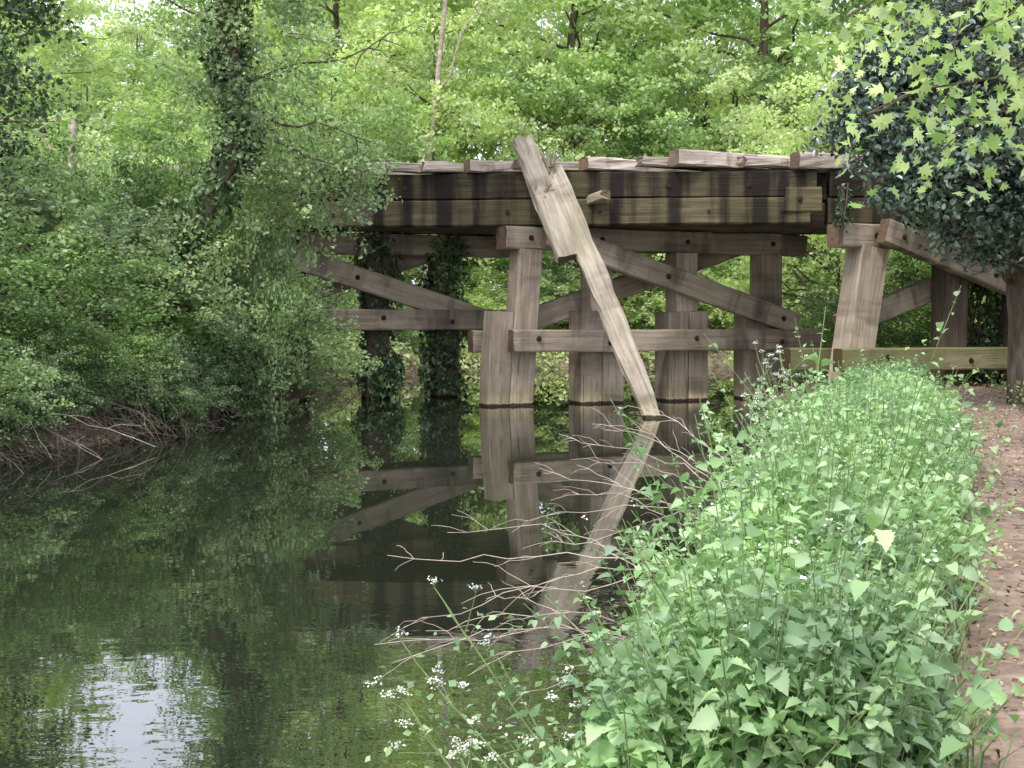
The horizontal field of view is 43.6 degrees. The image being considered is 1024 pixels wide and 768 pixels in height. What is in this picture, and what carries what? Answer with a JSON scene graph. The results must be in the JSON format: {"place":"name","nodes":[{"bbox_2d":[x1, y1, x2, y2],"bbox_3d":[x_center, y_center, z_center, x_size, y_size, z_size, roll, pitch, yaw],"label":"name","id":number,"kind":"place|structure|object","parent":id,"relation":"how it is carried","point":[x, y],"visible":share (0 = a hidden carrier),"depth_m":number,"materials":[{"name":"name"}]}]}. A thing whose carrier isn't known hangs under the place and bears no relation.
{"place":"outdoors","nodes":[
{"label":"outdoors","id":0,"kind":"place"},
{"bbox_2d":[1,0,874,291],"label":"sky","id":1,"kind":"structure","parent":0,"point":[100,23],"materials":[{"name":"white"}]},
{"bbox_2d":[378,626,543,767],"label":"cow parsley","id":2,"kind":"object","parent":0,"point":[456,640],"visible":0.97,"depth_m":3.47,"materials":[{"name":"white plant"}]},
{"bbox_2d":[0,366,929,767],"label":"water","id":3,"kind":"structure","parent":0,"point":[238,592],"depth_m":6.28,"materials":[{"name":"green liquid"}]},
{"bbox_2d":[3,407,154,458],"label":"dead branch","id":4,"kind":"object","parent":3,"relation":"on","point":[80,438],"visible":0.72,"depth_m":11.46,"materials":[{"name":"brown wood"}]},
{"bbox_2d":[374,581,635,701],"bbox_3d":[-0.072,0.889,4.553,0.834,0.228,0.948,2,4,32],"label":"dead branch","id":5,"kind":"object","parent":3,"relation":"on","point":[500,636],"visible":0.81,"depth_m":4.54,"materials":[{"name":"wood"}]},
{"bbox_2d":[379,511,670,642],"bbox_3d":[-0.093,0.770,5.616,1.502,0.356,0.910,-2,4,-33],"label":"dead branch","id":6,"kind":"object","parent":3,"relation":"on","point":[533,586],"visible":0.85,"depth_m":5.65,"materials":[{"name":"wood"}]},
{"bbox_2d":[511,133,660,418],"bbox_3d":[1.062,-1.315,16.693,0.593,4.169,3.016,-2,4,-36],"label":"broken timber","id":7,"kind":"object","parent":3,"relation":"in","point":[559,210],"visible":0.97,"depth_m":16.91,"materials":[{"name":"beige wood"}]},
{"bbox_2d":[493,462,716,564],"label":"dead branch","id":8,"kind":"object","parent":3,"relation":"on","point":[634,489],"visible":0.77,"depth_m":6.63,"materials":[{"name":"brown wood"}]},
{"bbox_2d":[559,405,744,541],"bbox_3d":[0.879,0.464,7.732,1.172,0.607,2.208,0,3,0],"label":"dead branch","id":9,"kind":"object","parent":3,"relation":"on","point":[610,425],"visible":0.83,"depth_m":7.90,"materials":[{"name":"brown wood"}]},
{"bbox_2d":[0,298,1023,473],"bbox_3d":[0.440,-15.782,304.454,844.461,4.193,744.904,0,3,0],"label":"ground","id":10,"kind":"structure","parent":0,"point":[717,360],"depth_m":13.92,"materials":[{"name":"brown soil"}]},
{"bbox_2d":[0,347,37,444],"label":"shrub","id":11,"kind":"object","parent":10,"relation":"on","point":[23,418],"visible":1,"depth_m":10.39,"materials":[{"name":"green plant"}]},
{"bbox_2d":[0,129,76,315],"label":"shrub","id":12,"kind":"object","parent":10,"relation":"on","point":[13,210],"visible":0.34,"depth_m":13.50,"materials":[{"name":"green plant"}]},
{"bbox_2d":[0,336,77,461],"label":"shrub","id":13,"kind":"object","parent":10,"relation":"on","point":[7,367],"visible":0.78,"depth_m":11.05,"materials":[{"name":"green plant"}]},
{"bbox_2d":[0,0,80,119],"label":"woodland tree","id":14,"kind":"object","parent":10,"relation":"on","point":[64,85],"visible":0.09,"depth_m":47.61,"materials":[{"name":"green plant"}]},
{"bbox_2d":[0,245,85,378],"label":"shrub","id":15,"kind":"object","parent":10,"relation":"on","point":[18,303],"visible":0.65,"depth_m":11.65,"materials":[{"name":"green plant"}]},
{"bbox_2d":[18,106,76,182],"bbox_3d":[-7.979,-2.858,21.981,1.171,4.108,0.446,1,3,12],"label":"birch tree","id":16,"kind":"object","parent":10,"relation":"on","point":[73,129],"visible":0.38,"depth_m":21.77,"materials":[{"name":"grey plant"}]},
{"bbox_2d":[0,331,103,445],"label":"shrub","id":17,"kind":"object","parent":10,"relation":"on","point":[45,361],"visible":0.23,"depth_m":11.75,"materials":[{"name":"green plant"}]},
{"bbox_2d":[0,0,106,199],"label":"evergreen tree","id":18,"kind":"object","parent":10,"relation":"on","point":[22,10],"visible":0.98,"depth_m":14.14,"materials":[{"name":"green plant"}]},
{"bbox_2d":[4,1,105,104],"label":"woodland tree","id":19,"kind":"object","parent":10,"relation":"on","point":[62,51],"depth_m":72.10,"materials":[{"name":"green plant"}]},
{"bbox_2d":[0,123,130,199],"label":"shrub","id":20,"kind":"object","parent":10,"relation":"on","point":[69,142],"visible":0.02,"depth_m":17.95,"materials":[{"name":"green plant"}]},
{"bbox_2d":[0,122,142,187],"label":"shrub","id":21,"kind":"object","parent":10,"relation":"on","point":[93,163],"visible":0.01,"depth_m":21.87,"materials":[{"name":"green plant"}]},
{"bbox_2d":[0,302,164,427],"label":"shrub","id":22,"kind":"object","parent":10,"relation":"on","point":[81,357],"visible":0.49,"depth_m":12.24,"materials":[{"name":"green plant"}]},
{"bbox_2d":[0,0,165,130],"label":"woodland tree","id":23,"kind":"object","parent":10,"relation":"on","point":[114,49],"visible":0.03,"depth_m":68.45,"materials":[{"name":"green plant"}]},
{"bbox_2d":[9,77,165,144],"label":"woodland tree","id":24,"kind":"object","parent":10,"relation":"on","point":[115,90],"visible":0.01,"depth_m":56.77,"materials":[{"name":"green plant"}]},
{"bbox_2d":[0,132,176,314],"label":"shrub","id":25,"kind":"object","parent":10,"relation":"on","point":[43,170],"visible":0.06,"depth_m":16.70,"materials":[{"name":"green plant"}]},
{"bbox_2d":[0,107,177,187],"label":"shrub","id":26,"kind":"object","parent":10,"relation":"on","point":[66,119],"visible":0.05,"depth_m":25.02,"materials":[{"name":"green plant"}]},
{"bbox_2d":[0,67,190,172],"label":"woodland tree","id":27,"kind":"object","parent":10,"relation":"on","point":[140,105],"visible":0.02,"depth_m":42.82,"materials":[{"name":"green plant"}]},
{"bbox_2d":[0,0,199,148],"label":"woodland tree","id":28,"kind":"object","parent":10,"relation":"on","point":[83,7],"visible":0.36,"depth_m":33.36,"materials":[{"name":"green plant"}]},
{"bbox_2d":[55,143,144,179],"bbox_3d":[-8.937,-3.110,27.049,3.592,4.108,4.039,1,3,26],"label":"young tree","id":29,"kind":"object","parent":10,"relation":"on","point":[116,146],"visible":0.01,"depth_m":27.29,"materials":[{"name":"green plant"}]},
{"bbox_2d":[0,221,205,398],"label":"shrub","id":30,"kind":"object","parent":10,"relation":"on","point":[90,276],"visible":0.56,"depth_m":12.86,"materials":[{"name":"green plant"}]},
{"bbox_2d":[1,100,220,167],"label":"tree","id":31,"kind":"object","parent":10,"relation":"on","point":[131,118],"visible":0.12,"depth_m":32.93,"materials":[{"name":"green plant"}]},
{"bbox_2d":[0,163,238,348],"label":"shrub","id":32,"kind":"object","parent":10,"relation":"on","point":[127,233],"visible":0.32,"depth_m":14.26,"materials":[{"name":"green plant"}]},
{"bbox_2d":[44,0,205,144],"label":"woodland tree","id":33,"kind":"object","parent":10,"relation":"on","point":[97,57],"visible":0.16,"depth_m":70.44,"materials":[{"name":"green plant"}]},
{"bbox_2d":[71,0,191,136],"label":"woodland tree","id":34,"kind":"object","parent":10,"relation":"on","point":[111,14],"visible":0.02,"depth_m":76.87,"materials":[{"name":"green plant"}]},
{"bbox_2d":[60,319,205,436],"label":"shrub","id":35,"kind":"object","parent":10,"relation":"on","point":[172,371],"visible":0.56,"depth_m":13.44,"materials":[{"name":"green plant"}]},
{"bbox_2d":[4,187,264,413],"bbox_3d":[-4.394,-0.948,14.504,3.181,2.683,3.313,-3,4,-43],"label":"shrub","id":36,"kind":"object","parent":10,"relation":"on","point":[208,292],"visible":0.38,"depth_m":14.11,"materials":[{"name":"green plant"}]},
{"bbox_2d":[8,145,292,350],"bbox_3d":[-4.973,-1.389,16.799,4.270,3.421,4.606,-1,3,-13],"label":"shrub","id":37,"kind":"object","parent":10,"relation":"on","point":[145,201],"visible":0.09,"depth_m":16.34,"materials":[{"name":"green plant"}]},
{"bbox_2d":[64,162,268,262],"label":"shrub","id":38,"kind":"object","parent":10,"relation":"on","point":[93,178],"depth_m":19.97,"materials":[{"name":"green plant"}]},
{"bbox_2d":[106,343,242,430],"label":"shrub","id":39,"kind":"object","parent":10,"relation":"on","point":[200,407],"visible":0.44,"depth_m":14.21,"materials":[{"name":"green plant"}]},
{"bbox_2d":[1,332,360,440],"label":"undergrowth","id":40,"kind":"object","parent":10,"relation":"on","point":[97,413],"depth_m":13.51,"materials":[{"name":"green plant"}]},
{"bbox_2d":[115,310,269,421],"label":"shrub","id":41,"kind":"object","parent":10,"relation":"on","point":[209,352],"visible":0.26,"depth_m":14.81,"materials":[{"name":"green plant"}]},
{"bbox_2d":[92,122,310,364],"bbox_3d":[-4.369,-1.529,17.336,3.203,3.970,3.454,-2,4,-39],"label":"shrub","id":42,"kind":"object","parent":10,"relation":"on","point":[169,152],"visible":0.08,"depth_m":16.82,"materials":[{"name":"green plant"}]},
{"bbox_2d":[130,6,290,153],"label":"woodland tree","id":43,"kind":"object","parent":10,"relation":"on","point":[166,48],"depth_m":72.72,"materials":[{"name":"green plant"}]},
{"bbox_2d":[61,30,360,155],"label":"woodland tree","id":44,"kind":"object","parent":10,"relation":"on","point":[104,90],"visible":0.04,"depth_m":55.34,"materials":[{"name":"green plant"}]},
{"bbox_2d":[0,351,480,456],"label":"fallen leaves","id":45,"kind":"object","parent":10,"relation":"on","point":[98,438],"visible":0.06,"depth_m":12.81,"materials":[{"name":"brown plant"}]},
{"bbox_2d":[171,1,319,139],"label":"woodland tree","id":46,"kind":"object","parent":10,"relation":"on","point":[206,63],"depth_m":69.70,"materials":[{"name":"green plant"}]},
{"bbox_2d":[171,156,328,419],"bbox_3d":[-3.343,-1.019,15.865,2.162,3.788,2.076,-3,4,-41],"label":"shrub","id":47,"kind":"object","parent":10,"relation":"on","point":[252,256],"visible":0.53,"depth_m":15.55,"materials":[{"name":"green plant"}]},
{"bbox_2d":[220,355,296,410],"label":"shrub","id":48,"kind":"object","parent":10,"relation":"on","point":[263,393],"visible":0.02,"depth_m":17.22,"materials":[{"name":"green plant"}]},
{"bbox_2d":[121,0,411,157],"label":"woodland tree","id":49,"kind":"object","parent":10,"relation":"on","point":[172,15],"visible":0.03,"depth_m":44.07,"materials":[{"name":"green plant"}]},
{"bbox_2d":[131,0,414,327],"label":"ivy clad tree","id":50,"kind":"object","parent":10,"relation":"on","point":[344,162],"visible":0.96,"depth_m":14.83,"materials":[{"name":"green plant"}]},
{"bbox_2d":[143,0,270,337],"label":"ivy","id":51,"kind":"object","parent":50,"relation":"attached to","point":[227,200],"visible":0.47,"depth_m":14.78,"materials":[{"name":"green plant"}]},
{"bbox_2d":[175,248,383,418],"bbox_3d":[-3.348,-0.528,16.440,3.313,2.462,3.181,0,3,6],"label":"shrub","id":52,"kind":"object","parent":10,"relation":"on","point":[349,363],"visible":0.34,"depth_m":16.06,"materials":[{"name":"green plant"}]},
{"bbox_2d":[172,39,459,308],"bbox_3d":[-4.533,-4.223,29.368,6.511,7.109,6.424,-1,3,-11],"label":"young tree","id":53,"kind":"object","parent":10,"relation":"on","point":[390,118],"visible":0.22,"depth_m":28.75,"materials":[{"name":"green plant"}]},
{"bbox_2d":[277,254,358,350],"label":"shrub","id":54,"kind":"object","parent":10,"relation":"on","point":[342,259],"depth_m":23.75,"materials":[{"name":"green plant"}]},
{"bbox_2d":[158,0,513,308],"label":"woodland tree","id":55,"kind":"object","parent":10,"relation":"on","point":[373,26],"visible":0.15,"depth_m":33.73,"materials":[{"name":"green plant"}]},
{"bbox_2d":[332,286,425,346],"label":"shrub","id":56,"kind":"object","parent":10,"relation":"on","point":[408,333],"visible":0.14,"depth_m":28.15,"materials":[{"name":"green plant"}]},
{"bbox_2d":[306,1,512,279],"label":"woodland tree","id":57,"kind":"object","parent":10,"relation":"on","point":[403,77],"visible":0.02,"depth_m":57.60,"materials":[{"name":"green plant"}]},
{"bbox_2d":[334,234,508,305],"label":"shrub","id":58,"kind":"object","parent":10,"relation":"on","point":[473,286],"visible":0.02,"depth_m":34.84,"materials":[{"name":"green plant"}]},
{"bbox_2d":[365,0,517,284],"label":"birch tree","id":59,"kind":"object","parent":10,"relation":"on","point":[440,48],"visible":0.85,"depth_m":29.61,"materials":[{"name":"grey plant"}]},
{"bbox_2d":[305,0,580,286],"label":"woodland tree","id":60,"kind":"object","parent":10,"relation":"on","point":[528,10],"visible":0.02,"depth_m":45.98,"materials":[{"name":"green plant"}]},
{"bbox_2d":[276,0,612,302],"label":"young tree","id":61,"kind":"object","parent":10,"relation":"on","point":[494,124],"visible":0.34,"depth_m":31.02,"materials":[{"name":"green plant"}]},
{"bbox_2d":[363,676,535,767],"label":"cow parsley","id":62,"kind":"object","parent":10,"relation":"on","point":[407,732],"visible":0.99,"depth_m":3.16,"materials":[{"name":"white plant"}]},
{"bbox_2d":[417,281,506,346],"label":"shrub","id":63,"kind":"object","parent":10,"relation":"on","point":[479,298],"visible":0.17,"depth_m":30.85,"materials":[{"name":"green plant"}]},
{"bbox_2d":[449,716,534,767],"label":"cow parsley","id":64,"kind":"object","parent":10,"relation":"on","point":[463,753],"visible":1,"depth_m":3.05,"materials":[{"name":"white plant"}]},
{"bbox_2d":[427,576,574,752],"bbox_3d":[-0.041,0.868,3.772,0.568,0.541,0.261,2,4,34],"label":"cow parsley","id":65,"kind":"object","parent":10,"relation":"on","point":[554,678],"visible":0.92,"depth_m":3.79,"materials":[{"name":"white plant"}]},
{"bbox_2d":[446,719,564,767],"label":"cow parsley","id":66,"kind":"object","parent":10,"relation":"on","point":[527,741],"visible":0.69,"depth_m":3.15,"materials":[{"name":"white plant"}]},
{"bbox_2d":[336,0,745,287],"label":"woodland tree","id":67,"kind":"object","parent":10,"relation":"on","point":[599,24],"visible":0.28,"depth_m":33.87,"materials":[{"name":"green plant"}]},
{"bbox_2d":[500,675,585,767],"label":"cow parsley","id":68,"kind":"object","parent":10,"relation":"on","point":[555,728],"visible":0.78,"depth_m":3.14,"materials":[{"name":"white plant"}]},
{"bbox_2d":[475,257,635,329],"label":"shrub","id":69,"kind":"object","parent":10,"relation":"on","point":[562,283],"visible":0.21,"depth_m":32.12,"materials":[{"name":"green plant"}]},
{"bbox_2d":[476,253,664,322],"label":"shrub","id":70,"kind":"object","parent":10,"relation":"on","point":[649,255],"depth_m":35.20,"materials":[{"name":"green plant"}]},
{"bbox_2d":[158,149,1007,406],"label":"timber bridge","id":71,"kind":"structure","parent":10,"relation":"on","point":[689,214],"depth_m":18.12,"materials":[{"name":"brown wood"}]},
{"bbox_2d":[347,231,406,399],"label":"ivy","id":72,"kind":"object","parent":71,"relation":"attached to","point":[395,364],"visible":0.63,"depth_m":19.41,"materials":[{"name":"green plant"}]},
{"bbox_2d":[416,233,470,397],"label":"ivy","id":73,"kind":"object","parent":71,"relation":"attached to","point":[428,371],"visible":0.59,"depth_m":19.81,"materials":[{"name":"green plant"}]},
{"bbox_2d":[586,190,610,204],"bbox_3d":[1.199,-2.581,17.720,0.165,0.182,0.381,-2,4,-33],"label":"broken timber","id":74,"kind":"object","parent":71,"relation":"attached to","point":[601,196],"visible":1,"depth_m":17.62,"materials":[{"name":"beige wood"}]},
{"bbox_2d":[832,183,853,232],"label":"ivy","id":75,"kind":"object","parent":71,"relation":"hanging from","point":[843,215],"visible":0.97,"depth_m":17.09,"materials":[{"name":"green plant"}]},
{"bbox_2d":[966,232,1003,384],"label":"ivy","id":76,"kind":"object","parent":71,"relation":"attached to","point":[982,334],"visible":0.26,"depth_m":18.66,"materials":[{"name":"green plant"}]},
{"bbox_2d":[434,0,737,328],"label":"young tree","id":77,"kind":"object","parent":10,"relation":"on","point":[629,104],"visible":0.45,"depth_m":32.35,"materials":[{"name":"green plant"}]},
{"bbox_2d":[496,0,697,154],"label":"woodland tree","id":78,"kind":"object","parent":10,"relation":"on","point":[548,28],"visible":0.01,"depth_m":58.93,"materials":[{"name":"green plant"}]},
{"bbox_2d":[273,302,993,394],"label":"undergrowth","id":79,"kind":"object","parent":10,"relation":"on","point":[416,345],"visible":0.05,"depth_m":28.76,"materials":[{"name":"green plant"}]},
{"bbox_2d":[573,272,726,329],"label":"shrub","id":80,"kind":"object","parent":10,"relation":"on","point":[657,302],"visible":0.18,"depth_m":32.69,"materials":[{"name":"green plant"}]},
{"bbox_2d":[523,0,806,160],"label":"woodland tree","id":81,"kind":"object","parent":10,"relation":"on","point":[740,43],"visible":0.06,"depth_m":43.13,"materials":[{"name":"green plant"}]},
{"bbox_2d":[603,28,838,327],"bbox_3d":[5.856,-5.500,35.960,8.885,9.038,7.903,-1,3,-23],"label":"young tree","id":82,"kind":"object","parent":10,"relation":"on","point":[689,103],"visible":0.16,"depth_m":34.45,"materials":[{"name":"green plant"}]},
{"bbox_2d":[508,0,966,265],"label":"woodland tree","id":83,"kind":"object","parent":10,"relation":"on","point":[701,13],"visible":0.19,"depth_m":35.28,"materials":[{"name":"green plant"}]},
{"bbox_2d":[486,380,1023,767],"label":"grass","id":84,"kind":"structure","parent":10,"relation":"on","point":[955,658],"depth_m":3.55,"materials":[{"name":"green plant"}]},
{"bbox_2d":[636,0,873,127],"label":"woodland tree","id":85,"kind":"object","parent":10,"relation":"on","point":[738,2],"visible":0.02,"depth_m":59.67,"materials":[{"name":"green plant"}]},
{"bbox_2d":[495,286,1023,767],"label":"nettle patch","id":86,"kind":"object","parent":10,"relation":"on","point":[863,682],"visible":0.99,"depth_m":2.57,"materials":[{"name":"green plant"}]},
{"bbox_2d":[499,355,959,767],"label":"flowers","id":87,"kind":"object","parent":86,"relation":"on","point":[801,577],"visible":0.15,"depth_m":2.78,"materials":[{"name":"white plant"}]},
{"bbox_2d":[698,256,829,328],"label":"shrub","id":88,"kind":"object","parent":10,"relation":"on","point":[728,317],"visible":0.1,"depth_m":33.65,"materials":[{"name":"green plant"}]},
{"bbox_2d":[652,27,930,345],"bbox_3d":[6.062,-2.941,22.938,6.462,6.573,5.748,2,4,34],"label":"young tree","id":89,"kind":"object","parent":10,"relation":"on","point":[811,112],"visible":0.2,"depth_m":22.46,"materials":[{"name":"green plant"}]},
{"bbox_2d":[708,20,920,305],"bbox_3d":[9.725,-5.570,36.386,8.426,9.200,8.313,2,4,39],"label":"young tree","id":90,"kind":"object","parent":10,"relation":"on","point":[796,31],"visible":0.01,"depth_m":35.54,"materials":[{"name":"green plant"}]},
{"bbox_2d":[706,0,950,154],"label":"woodland tree","id":91,"kind":"object","parent":10,"relation":"on","point":[849,2],"visible":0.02,"depth_m":43.61,"materials":[{"name":"green plant"}]},
{"bbox_2d":[782,245,930,325],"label":"shrub","id":92,"kind":"object","parent":10,"relation":"on","point":[817,278],"visible":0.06,"depth_m":34.71,"materials":[{"name":"green plant"}]},
{"bbox_2d":[793,274,930,375],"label":"shrub","id":93,"kind":"object","parent":10,"relation":"on","point":[891,333],"visible":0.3,"depth_m":20.29,"materials":[{"name":"green plant"}]},
{"bbox_2d":[764,0,984,334],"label":"woodland tree","id":94,"kind":"object","parent":10,"relation":"on","point":[837,51],"visible":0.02,"depth_m":33.78,"materials":[{"name":"green plant"}]},
{"bbox_2d":[826,308,930,346],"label":"shrub","id":95,"kind":"object","parent":10,"relation":"on","point":[905,329],"visible":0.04,"depth_m":25.74,"materials":[{"name":"green plant"}]},
{"bbox_2d":[769,372,1006,402],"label":"fallen leaves","id":96,"kind":"object","parent":10,"relation":"on","point":[802,380],"visible":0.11,"depth_m":18.98,"materials":[{"name":"brown plant"}]},
{"bbox_2d":[767,0,1023,207],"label":"maple tree","id":97,"kind":"object","parent":10,"relation":"on","point":[996,15],"visible":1,"depth_m":5.25,"materials":[{"name":"green plant"}]},
{"bbox_2d":[802,0,1023,406],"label":"holly tree","id":98,"kind":"object","parent":10,"relation":"on","point":[939,204],"visible":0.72,"depth_m":13.21,"materials":[{"name":"green plant"}]},
{"bbox_2d":[815,0,1022,300],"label":"young tree","id":99,"kind":"object","parent":10,"relation":"on","point":[913,19],"visible":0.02,"depth_m":22.83,"materials":[{"name":"green plant"}]},
{"bbox_2d":[883,249,995,378],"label":"shrub","id":100,"kind":"object","parent":10,"relation":"on","point":[905,276],"visible":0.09,"depth_m":20.49,"materials":[{"name":"green plant"}]},
{"bbox_2d":[970,372,1023,407],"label":"undergrowth","id":101,"kind":"object","parent":10,"relation":"on","point":[1004,382],"visible":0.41,"depth_m":16.95,"materials":[{"name":"green plant"}]},
{"bbox_2d":[550,369,718,394],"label":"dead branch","id":102,"kind":"object","parent":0,"point":[709,386],"visible":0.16,"depth_m":20.61,"materials":[{"name":"brown wood"}]},
{"bbox_2d":[927,372,1023,767],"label":"path","id":103,"kind":"structure","parent":0,"point":[1009,669],"depth_m":4.73,"materials":[{"name":"brown soil"}]},
{"bbox_2d":[929,379,1023,765],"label":"fallen leaves","id":104,"kind":"object","parent":103,"relation":"on","point":[998,751],"visible":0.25,"depth_m":6.52,"materials":[{"name":"brown plant"}]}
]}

